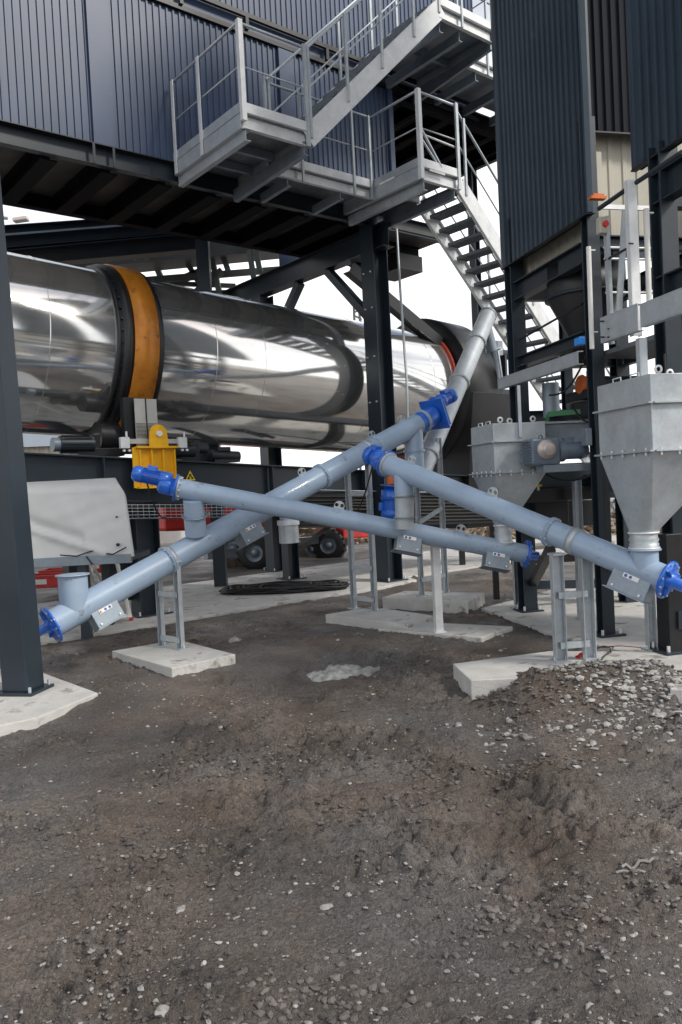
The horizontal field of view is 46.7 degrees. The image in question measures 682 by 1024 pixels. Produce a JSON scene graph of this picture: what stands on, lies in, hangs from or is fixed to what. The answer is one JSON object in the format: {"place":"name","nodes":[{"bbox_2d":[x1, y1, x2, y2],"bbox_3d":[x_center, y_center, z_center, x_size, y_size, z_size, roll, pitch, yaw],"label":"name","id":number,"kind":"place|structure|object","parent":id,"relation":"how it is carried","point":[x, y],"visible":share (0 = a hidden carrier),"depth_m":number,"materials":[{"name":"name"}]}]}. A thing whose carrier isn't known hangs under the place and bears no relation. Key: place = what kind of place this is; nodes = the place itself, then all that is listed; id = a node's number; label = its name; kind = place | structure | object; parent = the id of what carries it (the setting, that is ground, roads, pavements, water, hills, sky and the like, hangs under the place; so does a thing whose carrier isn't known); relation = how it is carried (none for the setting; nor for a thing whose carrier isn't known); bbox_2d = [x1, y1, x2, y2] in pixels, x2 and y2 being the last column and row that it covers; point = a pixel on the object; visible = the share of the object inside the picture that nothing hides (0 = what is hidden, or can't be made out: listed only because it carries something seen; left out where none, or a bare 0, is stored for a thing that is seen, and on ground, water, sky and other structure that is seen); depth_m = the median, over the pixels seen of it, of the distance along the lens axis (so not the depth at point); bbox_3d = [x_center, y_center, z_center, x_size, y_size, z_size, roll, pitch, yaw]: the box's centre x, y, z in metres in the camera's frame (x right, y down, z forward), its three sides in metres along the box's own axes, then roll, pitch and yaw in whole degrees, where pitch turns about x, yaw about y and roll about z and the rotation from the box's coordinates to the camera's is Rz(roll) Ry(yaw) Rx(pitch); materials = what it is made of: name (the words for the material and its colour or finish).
{"place":"outdoors","nodes":[
{"label":"outdoors","id":0,"kind":"place"},
{"bbox_2d":[4,216,28,222],"bbox_3d":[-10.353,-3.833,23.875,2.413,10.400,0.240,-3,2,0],"label":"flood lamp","id":1,"kind":"object","parent":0,"point":[21,219],"visible":1,"depth_m":23.62,"materials":[{"name":"white metal"}]},
{"bbox_2d":[23,433,119,456],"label":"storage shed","id":2,"kind":"structure","parent":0,"point":[36,443],"depth_m":34.54,"materials":[{"name":"paint"}]},
{"bbox_2d":[37,535,616,644],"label":"pavement","id":3,"kind":"structure","parent":0,"point":[203,599],"depth_m":11.65,"materials":[{"name":"concrete"}]},
{"bbox_2d":[27,478,149,638],"bbox_3d":[-3.358,0.519,9.272,2.240,1.750,1.499,-3,2,0],"label":"covered cart","id":4,"kind":"object","parent":3,"relation":"on","point":[82,525],"visible":0.8,"depth_m":8.60,"materials":[{"name":"fabric"}]},
{"bbox_2d":[89,564,133,620],"bbox_3d":[-2.997,0.957,10.306,0.526,0.814,1.736,-3,2,-14],"label":"step ladder","id":5,"kind":"object","parent":3,"relation":"on","point":[92,568],"visible":0.2,"depth_m":9.79,"materials":[{"name":"metal"}]},
{"bbox_2d":[5,219,227,586],"bbox_3d":[-4.037,-1.750,12.822,4.088,6.296,0.780,-3,2,-8],"label":"roof gantry","id":6,"kind":"object","parent":3,"relation":"on","point":[75,242],"visible":0.46,"depth_m":12.76,"materials":[{"name":"metal"}]},
{"bbox_2d":[24,452,467,617],"bbox_3d":[-2.480,0.102,11.808,12.236,2.336,2.880,-4,2,-39],"label":"drum frame","id":7,"kind":"object","parent":3,"relation":"on","point":[254,478],"visible":0.27,"depth_m":10.26,"materials":[{"name":"paint"}]},
{"bbox_2d":[50,422,124,456],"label":"roller drive","id":8,"kind":"structure","parent":7,"relation":"on","point":[102,439],"depth_m":9.87,"materials":[{"name":"black paint"}]},
{"bbox_2d":[119,397,157,453],"bbox_3d":[-2.592,-1.110,10.170,0.428,0.720,0.181,-4,2,-39],"label":"ring guard plate","id":9,"kind":"object","parent":8,"relation":"attached to","point":[138,418],"visible":0.75,"depth_m":10.10,"materials":[{"name":"black paint"}]},
{"bbox_2d":[119,424,187,488],"bbox_3d":[-2.368,-0.713,10.099,0.920,0.812,0.132,-4,2,-39],"label":"ring bracket","id":10,"kind":"object","parent":7,"relation":"attached to","point":[159,452],"visible":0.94,"depth_m":10.08,"materials":[{"name":"yellow metal"}]},
{"bbox_2d":[127,504,233,518],"bbox_3d":[-2.222,-0.007,10.286,1.905,0.287,0.231,-4,2,-39],"label":"cable basket","id":11,"kind":"object","parent":7,"relation":"hanging from","point":[143,506],"visible":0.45,"depth_m":10.14,"materials":[{"name":"metal"}]},
{"bbox_2d":[169,440,208,461],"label":"roller drive","id":12,"kind":"structure","parent":7,"relation":"on","point":[198,450],"depth_m":10.70,"materials":[{"name":"black paint"}]},
{"bbox_2d":[207,447,240,462],"bbox_3d":[-1.620,-0.792,10.943,0.459,0.213,0.160,-4,2,-39],"label":"beam motor","id":13,"kind":"object","parent":7,"relation":"on","point":[223,454],"visible":0.99,"depth_m":10.87,"materials":[{"name":"black paint"}]},
{"bbox_2d":[7,252,455,458],"bbox_3d":[-3.120,-2.177,11.310,11.983,3.021,2.500,-4,2,-39],"label":"rotary drum","id":14,"kind":"object","parent":7,"relation":"on","point":[94,343],"visible":0.73,"depth_m":10.95,"materials":[{"name":"silver metal"}]},
{"bbox_2d":[298,489,492,527],"bbox_3d":[1.235,-0.071,13.026,4.913,0.818,0.128,-4,2,-39],"label":"basket","id":15,"kind":"object","parent":7,"relation":"attached to","point":[455,514],"visible":0.19,"depth_m":13.15,"materials":[{"name":"grey metal"}]},
{"bbox_2d":[0,0,496,582],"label":"process building","id":16,"kind":"structure","parent":3,"relation":"on","point":[86,130],"depth_m":11.03,"materials":[{"name":"black paint"}]},
{"bbox_2d":[76,242,278,294],"bbox_3d":[-3.038,-4.773,14.901,5.304,1.468,1.471,-4,2,-38],"label":"conveyor gallery","id":17,"kind":"object","parent":16,"relation":"attached to","point":[225,255],"visible":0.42,"depth_m":15.14,"materials":[{"name":"grey metal"}]},
{"bbox_2d":[170,17,310,202],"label":"access platform","id":18,"kind":"structure","parent":16,"relation":"attached to","point":[244,142],"depth_m":9.49,"materials":[{"name":"metal"}]},
{"bbox_2d":[265,0,445,163],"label":"staircase","id":19,"kind":"structure","parent":18,"relation":"attached to","point":[341,99],"depth_m":10.19,"materials":[{"name":"metal"}]},
{"bbox_2d":[260,82,373,214],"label":"access walkway","id":20,"kind":"structure","parent":16,"relation":"attached to","point":[330,187],"depth_m":11.02,"materials":[{"name":"metal"}]},
{"bbox_2d":[395,228,408,417],"bbox_3d":[0.964,-2.940,12.315,0.062,3.056,0.441,-3,2,0],"label":"hanging hose","id":21,"kind":"object","parent":16,"relation":"hanging from","point":[402,327],"visible":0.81,"depth_m":12.31,"materials":[{"name":"rubber"}]},
{"bbox_2d":[343,87,461,229],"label":"access platform","id":22,"kind":"structure","parent":16,"relation":"attached to","point":[398,192],"depth_m":11.07,"materials":[{"name":"metal"}]},
{"bbox_2d":[417,112,614,511],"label":"staircase","id":23,"kind":"structure","parent":22,"relation":"attached to","point":[477,219],"depth_m":12.09,"materials":[{"name":"metal"}]},
{"bbox_2d":[362,0,491,103],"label":"access platform","id":24,"kind":"structure","parent":16,"relation":"attached to","point":[455,41],"depth_m":11.81,"materials":[{"name":"metal"}]},
{"bbox_2d":[434,0,494,126],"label":"access walkway","id":25,"kind":"structure","parent":16,"relation":"attached to","point":[473,84],"depth_m":12.99,"materials":[{"name":"metal"}]},
{"bbox_2d":[218,579,349,594],"bbox_3d":[-0.855,1.135,11.883,1.995,0.125,0.837,-3,2,0],"label":"cable coil","id":26,"kind":"object","parent":3,"relation":"on","point":[276,587],"visible":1,"depth_m":11.64,"materials":[{"name":"black rubber"}]},
{"bbox_2d":[396,318,510,564],"bbox_3d":[2.249,-1.396,15.557,2.228,4.612,3.051,-4,2,-39],"label":"outlet hood","id":27,"kind":"object","parent":3,"relation":"on","point":[484,400],"visible":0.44,"depth_m":14.15,"materials":[{"name":"black paint"}]},
{"bbox_2d":[3,0,654,469],"label":"sky","id":28,"kind":"structure","parent":0,"point":[439,293],"materials":[{"name":"white"}]},
{"bbox_2d":[0,509,681,1023],"bbox_3d":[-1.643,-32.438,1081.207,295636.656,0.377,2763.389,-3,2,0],"label":"ground","id":29,"kind":"structure","parent":0,"point":[472,843],"depth_m":3.68,"materials":[{"name":"brown soil"}]},
{"bbox_2d":[35,572,61,588],"bbox_3d":[-4.632,1.083,12.526,0.620,0.200,0.434,-3,2,0],"label":"crate","id":30,"kind":"object","parent":29,"relation":"on","point":[46,580],"visible":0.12,"depth_m":12.32,"materials":[{"name":"red paint"}]},
{"bbox_2d":[0,669,97,736],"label":"concrete pad","id":31,"kind":"object","parent":29,"relation":"on","point":[60,698],"visible":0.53,"depth_m":5.86,"materials":[{"name":"grey concrete"}]},
{"bbox_2d":[0,179,53,696],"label":"steel column","id":32,"kind":"structure","parent":31,"relation":"on","point":[21,665],"depth_m":6.19,"materials":[{"name":"metal"}]},
{"bbox_2d":[38,568,61,572],"bbox_3d":[-4.842,1.058,13.625,0.600,0.160,0.434,-3,2,0],"label":"crate","id":33,"kind":"object","parent":29,"relation":"on","point":[50,570],"visible":0.23,"depth_m":13.42,"materials":[{"name":"red paint"}]},
{"bbox_2d":[93,565,100,572],"bbox_3d":[-4.113,0.899,13.521,0.500,0.250,0.434,-3,2,0],"label":"crate","id":34,"kind":"object","parent":29,"relation":"on","point":[98,567],"visible":0.02,"depth_m":13.32,"materials":[{"name":"red paint"}]},
{"bbox_2d":[137,985,144,990],"bbox_3d":[-0.641,1.533,2.542,0.027,0.014,0.023,-2,2,16],"label":"stone","id":35,"kind":"object","parent":29,"relation":"on","point":[140,988],"visible":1,"depth_m":2.54,"materials":[{"name":"grey stone"}]},
{"bbox_2d":[154,1004,169,1017],"bbox_3d":[-0.553,1.539,2.432,0.035,0.038,0.046,-1,2,43],"label":"stone","id":36,"kind":"object","parent":29,"relation":"on","point":[161,1010],"visible":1,"depth_m":2.42,"materials":[{"name":"grey stone"}]},
{"bbox_2d":[112,641,235,677],"bbox_3d":[-1.541,1.450,7.324,0.688,0.300,1.162,-4,2,-41],"label":"concrete pad","id":37,"kind":"object","parent":29,"relation":"on","point":[168,661],"visible":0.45,"depth_m":7.08,"materials":[{"name":"grey concrete"}]},
{"bbox_2d":[153,546,189,650],"bbox_3d":[-1.653,0.808,7.536,0.444,0.980,0.159,-1,2,42],"label":"conveyor support","id":38,"kind":"object","parent":37,"relation":"on","point":[179,637],"visible":0.74,"depth_m":7.47,"materials":[{"name":"metal"}]},
{"bbox_2d":[176,905,185,913],"bbox_3d":[-0.629,1.548,3.071,0.043,0.020,0.058,-3,2,0],"label":"stone","id":39,"kind":"object","parent":29,"relation":"on","point":[181,908],"visible":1,"depth_m":3.07,"materials":[{"name":"grey stone"}]},
{"bbox_2d":[228,636,241,642],"bbox_3d":[-1.090,1.316,8.088,0.116,0.087,0.132,-2,2,20],"label":"stone","id":40,"kind":"object","parent":29,"relation":"on","point":[234,639],"visible":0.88,"depth_m":8.05,"materials":[{"name":"grey stone"}]},
{"bbox_2d":[158,508,367,568],"bbox_3d":[-1.174,0.439,17.332,5.680,1.800,2.222,-4,2,-38],"label":"red loader","id":41,"kind":"object","parent":29,"relation":"on","point":[331,542],"visible":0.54,"depth_m":16.46,"materials":[{"name":"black metal"}]},
{"bbox_2d":[160,531,185,546],"bbox_3d":[-4.071,0.272,19.011,0.840,1.420,1.000,-3,2,0],"label":"white container","id":42,"kind":"object","parent":41,"relation":"on","point":[167,538],"visible":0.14,"depth_m":18.62,"materials":[{"name":"paint"}]},
{"bbox_2d":[320,903,332,909],"bbox_3d":[-0.054,1.491,2.975,0.052,0.023,0.027,-3,2,-17],"label":"stone","id":43,"kind":"object","parent":29,"relation":"on","point":[326,906],"visible":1,"depth_m":2.97,"materials":[{"name":"grey stone"}]},
{"bbox_2d":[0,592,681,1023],"bbox_3d":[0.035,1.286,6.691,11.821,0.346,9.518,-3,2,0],"label":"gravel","id":44,"kind":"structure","parent":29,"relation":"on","point":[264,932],"depth_m":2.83,"materials":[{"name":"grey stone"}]},
{"bbox_2d":[3,729,681,1023],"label":"dirt clods","id":45,"kind":"object","parent":29,"relation":"on","point":[282,1006],"visible":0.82,"depth_m":2.84,"materials":[{"name":"brown soil"}]},
{"bbox_2d":[307,664,381,681],"bbox_3d":[0.048,1.347,6.720,0.724,0.125,0.360,-3,2,-16],"label":"concrete spill","id":46,"kind":"object","parent":29,"relation":"on","point":[336,672],"visible":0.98,"depth_m":6.63,"materials":[{"name":"concrete"}]},
{"bbox_2d":[353,308,361,469],"bbox_3d":[0.726,-3.072,25.918,0.451,7.632,0.080,-3,2,0],"label":"lattice mast","id":47,"kind":"object","parent":29,"relation":"on","point":[358,316],"visible":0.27,"depth_m":25.77,"materials":[{"name":"grey metal"}]},
{"bbox_2d":[326,607,433,628],"bbox_3d":[0.504,1.299,8.849,0.674,0.300,1.262,-5,2,-43],"label":"concrete pad","id":48,"kind":"object","parent":29,"relation":"on","point":[363,618],"visible":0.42,"depth_m":8.71,"materials":[{"name":"grey concrete"}]},
{"bbox_2d":[344,440,381,611],"bbox_3d":[0.250,0.161,9.194,0.151,1.977,0.566,-4,2,-39],"label":"conveyor support","id":49,"kind":"object","parent":48,"relation":"on","point":[371,567],"visible":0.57,"depth_m":9.16,"materials":[{"name":"metal"}]},
{"bbox_2d":[38,388,457,641],"bbox_3d":[-0.572,-0.213,8.334,5.338,2.378,0.380,-4,2,-39],"label":"screw conveyor","id":50,"kind":"object","parent":49,"relation":"on","point":[97,607],"visible":0.91,"depth_m":7.74,"materials":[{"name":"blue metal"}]},
{"bbox_2d":[382,591,484,613],"bbox_3d":[1.170,1.211,9.786,1.186,0.350,0.716,-2,2,33],"label":"concrete pad","id":51,"kind":"object","parent":29,"relation":"on","point":[456,602],"visible":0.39,"depth_m":9.59,"materials":[{"name":"grey concrete"}]},
{"bbox_2d":[414,438,451,596],"bbox_3d":[1.111,0.060,9.831,0.454,1.950,0.120,-4,2,-20],"label":"conveyor support","id":52,"kind":"object","parent":51,"relation":"on","point":[440,510],"visible":0.77,"depth_m":9.84,"materials":[{"name":"metal"}]},
{"bbox_2d":[379,307,496,518],"bbox_3d":[1.407,-1.501,10.447,0.329,2.987,3.734,-2,2,31],"label":"screw conveyor","id":53,"kind":"object","parent":52,"relation":"on","point":[480,338],"visible":0.79,"depth_m":10.69,"materials":[{"name":"metal"}]},
{"bbox_2d":[378,622,512,641],"bbox_3d":[1.065,1.334,8.111,1.224,0.300,0.640,-1,2,39],"label":"concrete pad","id":54,"kind":"object","parent":29,"relation":"on","point":[475,633],"visible":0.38,"depth_m":7.92,"materials":[{"name":"grey concrete"}]},
{"bbox_2d":[425,544,446,633],"bbox_3d":[0.953,0.745,7.852,0.171,0.902,0.128,-3,2,-9],"label":"conveyor support","id":55,"kind":"object","parent":54,"relation":"on","point":[436,589],"visible":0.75,"depth_m":7.82,"materials":[{"name":"metal"}]},
{"bbox_2d":[131,465,539,572],"bbox_3d":[0.000,0.075,7.752,3.887,1.236,0.857,-3,2,0],"label":"screw conveyor","id":56,"kind":"object","parent":55,"relation":"on","point":[195,496],"visible":1,"depth_m":7.53,"materials":[{"name":"metal"}]},
{"bbox_2d":[468,385,545,545],"bbox_3d":[1.660,-0.445,7.811,0.608,1.530,0.611,-3,2,-13],"label":"feed hopper","id":57,"kind":"object","parent":56,"relation":"on","point":[498,466],"visible":0.87,"depth_m":7.58,"materials":[{"name":"metal"}]},
{"bbox_2d":[519,435,589,472],"bbox_3d":[2.015,-0.556,7.461,0.633,0.359,0.400,-3,2,-13],"label":"side motor","id":58,"kind":"object","parent":57,"relation":"attached to","point":[544,455],"visible":0.96,"depth_m":7.35,"materials":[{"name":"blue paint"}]},
{"bbox_2d":[545,420,588,441],"bbox_3d":[2.321,-0.804,8.062,0.900,0.225,0.320,-3,2,-13],"label":"trough conveyor","id":59,"kind":"object","parent":57,"relation":"attached to","point":[557,429],"visible":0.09,"depth_m":7.90,"materials":[{"name":"metal"}]},
{"bbox_2d":[298,506,661,543],"bbox_3d":[1.509,0.234,24.986,31.393,1.581,12.409,-3,2,0],"label":"rubble","id":60,"kind":"object","parent":29,"relation":"on","point":[482,531],"visible":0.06,"depth_m":20.45,"materials":[{"name":"brown stone"}]},
{"bbox_2d":[532,1020,542,1023],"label":"stone","id":61,"kind":"object","parent":29,"relation":"on","point":[537,1022],"visible":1,"depth_m":2.27,"materials":[{"name":"grey stone"}]},
{"bbox_2d":[453,651,681,703],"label":"concrete pad","id":62,"kind":"object","parent":29,"relation":"on","point":[480,678],"visible":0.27,"depth_m":6.05,"materials":[{"name":"grey concrete"}]},
{"bbox_2d":[547,527,600,663],"bbox_3d":[1.795,0.639,6.168,0.360,1.034,0.186,-3,2,-8],"label":"conveyor support","id":63,"kind":"object","parent":62,"relation":"on","point":[587,644],"visible":0.78,"depth_m":6.14,"materials":[{"name":"metal"}]},
{"bbox_2d":[356,445,681,605],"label":"screw conveyor","id":64,"kind":"object","parent":63,"relation":"on","point":[643,576],"visible":0.98,"depth_m":6.36,"materials":[{"name":"metal"}]},
{"bbox_2d":[592,365,681,549],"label":"feed hopper","id":65,"kind":"object","parent":64,"relation":"on","point":[640,430],"visible":1,"depth_m":5.54,"materials":[{"name":"metal"}]},
{"bbox_2d":[597,645,613,659],"bbox_3d":[2.061,1.132,6.318,0.172,0.008,0.600,-2,2,32],"label":"looped wire","id":66,"kind":"object","parent":62,"relation":"on","point":[608,652],"visible":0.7,"depth_m":6.41,"materials":[{"name":"black paint"}]},
{"bbox_2d":[601,645,640,647],"bbox_3d":[2.394,1.113,6.452,0.572,0.008,0.123,-2,2,34],"label":"thin wire","id":67,"kind":"object","parent":62,"relation":"on","point":[622,645],"visible":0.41,"depth_m":6.54,"materials":[{"name":"grey metal"}]},
{"bbox_2d":[641,594,657,651],"bbox_3d":[2.503,0.885,6.381,0.120,0.460,0.120,-3,2,-13],"label":"conveyor support","id":68,"kind":"object","parent":62,"relation":"on","point":[650,625],"visible":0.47,"depth_m":6.38,"materials":[{"name":"metal"}]},
{"bbox_2d":[650,533,681,655],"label":"black stand","id":69,"kind":"object","parent":62,"relation":"on","point":[669,618],"visible":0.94,"depth_m":6.22,"materials":[{"name":"paint"}]},
{"bbox_2d":[564,694,570,699],"bbox_3d":[1.524,1.250,5.313,0.040,0.045,0.038,-1,2,41],"label":"stone","id":70,"kind":"object","parent":29,"relation":"on","point":[567,696],"visible":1,"depth_m":5.30,"materials":[{"name":"grey stone"}]},
{"bbox_2d":[481,588,657,650],"bbox_3d":[3.546,1.223,8.260,4.317,0.300,3.996,-2,2,35],"label":"concrete pad","id":71,"kind":"object","parent":29,"relation":"on","point":[630,620],"visible":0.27,"depth_m":8.29,"materials":[{"name":"grey concrete"}]},
{"bbox_2d":[511,561,517,607],"bbox_3d":[2.043,0.764,9.189,0.120,0.710,0.120,-3,2,-13],"label":"conveyor support","id":72,"kind":"object","parent":71,"relation":"on","point":[515,580],"visible":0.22,"depth_m":9.20,"materials":[{"name":"metal"}]},
{"bbox_2d":[492,540,618,604],"bbox_3d":[2.691,0.648,8.966,1.571,0.890,2.405,-3,2,0],"label":"black stand","id":73,"kind":"object","parent":71,"relation":"on","point":[541,566],"visible":0.3,"depth_m":9.15,"materials":[{"name":"paint"}]},
{"bbox_2d":[572,480,582,620],"bbox_3d":[2.482,0.397,8.220,0.080,1.460,0.060,-3,2,-13],"label":"galvanised post","id":74,"kind":"object","parent":71,"relation":"on","point":[577,504],"visible":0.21,"depth_m":8.22,"materials":[{"name":"metal"}]},
{"bbox_2d":[490,0,681,637],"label":"silo tower","id":75,"kind":"structure","parent":71,"relation":"on","point":[587,99],"depth_m":7.48,"materials":[{"name":"black metal"}]},
{"bbox_2d":[574,337,584,345],"bbox_3d":[2.165,-1.546,7.159,0.060,0.070,0.100,-3,2,-13],"label":"junction box","id":76,"kind":"object","parent":75,"relation":"attached to","point":[579,341],"visible":1,"depth_m":7.12,"materials":[{"name":"blue"}]},
{"bbox_2d":[544,255,625,367],"bbox_3d":[2.507,-2.015,8.095,0.797,1.020,0.797,-3,2,0],"label":"black funnel","id":77,"kind":"object","parent":75,"relation":"hanging from","point":[564,294],"visible":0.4,"depth_m":7.88,"materials":[{"name":"paint"}]},
{"bbox_2d":[497,150,681,389],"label":"support rack","id":78,"kind":"object","parent":75,"relation":"attached to","point":[635,317],"visible":0.89,"depth_m":5.92,"materials":[{"name":"metal"}]},
{"bbox_2d":[596,217,608,234],"bbox_3d":[2.046,-2.242,6.176,0.070,0.130,0.080,-3,2,-13],"label":"switch box","id":79,"kind":"object","parent":78,"relation":"attached to","point":[602,223],"visible":1,"depth_m":6.16,"materials":[{"name":"beige paint"}]},
{"bbox_2d":[575,372,605,393],"bbox_3d":[2.604,-1.328,8.163,0.330,0.275,0.230,-3,2,-13],"label":"orange motor","id":80,"kind":"object","parent":75,"relation":"attached to","point":[580,383],"visible":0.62,"depth_m":8.09,"materials":[{"name":"metal"}]},
{"bbox_2d":[586,246,597,348],"bbox_3d":[2.230,-1.898,6.999,0.088,0.901,0.044,-3,2,0],"label":"conduit tube","id":81,"kind":"object","parent":75,"relation":"attached to","point":[590,297],"visible":1,"depth_m":6.98,"materials":[{"name":"white paint"}]},
{"bbox_2d":[587,193,606,200],"bbox_3d":[2.231,-2.742,6.871,0.158,0.044,0.060,-3,2,-13],"label":"beacon lamp","id":82,"kind":"object","parent":75,"relation":"attached to","point":[597,197],"visible":1,"depth_m":6.85,"materials":[{"name":"orange plastic"}]},
{"bbox_2d":[643,208,653,300],"bbox_3d":[2.372,-1.882,6.049,0.085,0.874,0.044,-3,2,0],"label":"conduit tube","id":83,"kind":"object","parent":75,"relation":"attached to","point":[646,212],"visible":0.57,"depth_m":6.03,"materials":[{"name":"white paint"}]},
{"bbox_2d":[475,658,681,768],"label":"gravel","id":84,"kind":"structure","parent":29,"relation":"on","point":[657,712],"depth_m":5.24,"materials":[{"name":"grey gravel"}]},
{"bbox_2d":[475,658,681,739],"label":"dirt clods","id":85,"kind":"object","parent":29,"relation":"on","point":[513,723],"visible":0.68,"depth_m":5.35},
{"bbox_2d":[621,856,654,869],"bbox_3d":[1.201,1.425,3.196,0.147,0.045,0.022,-3,2,-10],"label":"stick","id":86,"kind":"object","parent":29,"relation":"on","point":[650,860],"visible":0.95,"depth_m":3.19,"materials":[{"name":"wood"}]},
{"bbox_2d":[616,869,661,873],"bbox_3d":[1.195,1.433,3.129,0.201,0.029,0.024,-2,2,22],"label":"stick","id":87,"kind":"object","parent":29,"relation":"on","point":[623,870],"visible":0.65,"depth_m":3.15,"materials":[{"name":"wood"}]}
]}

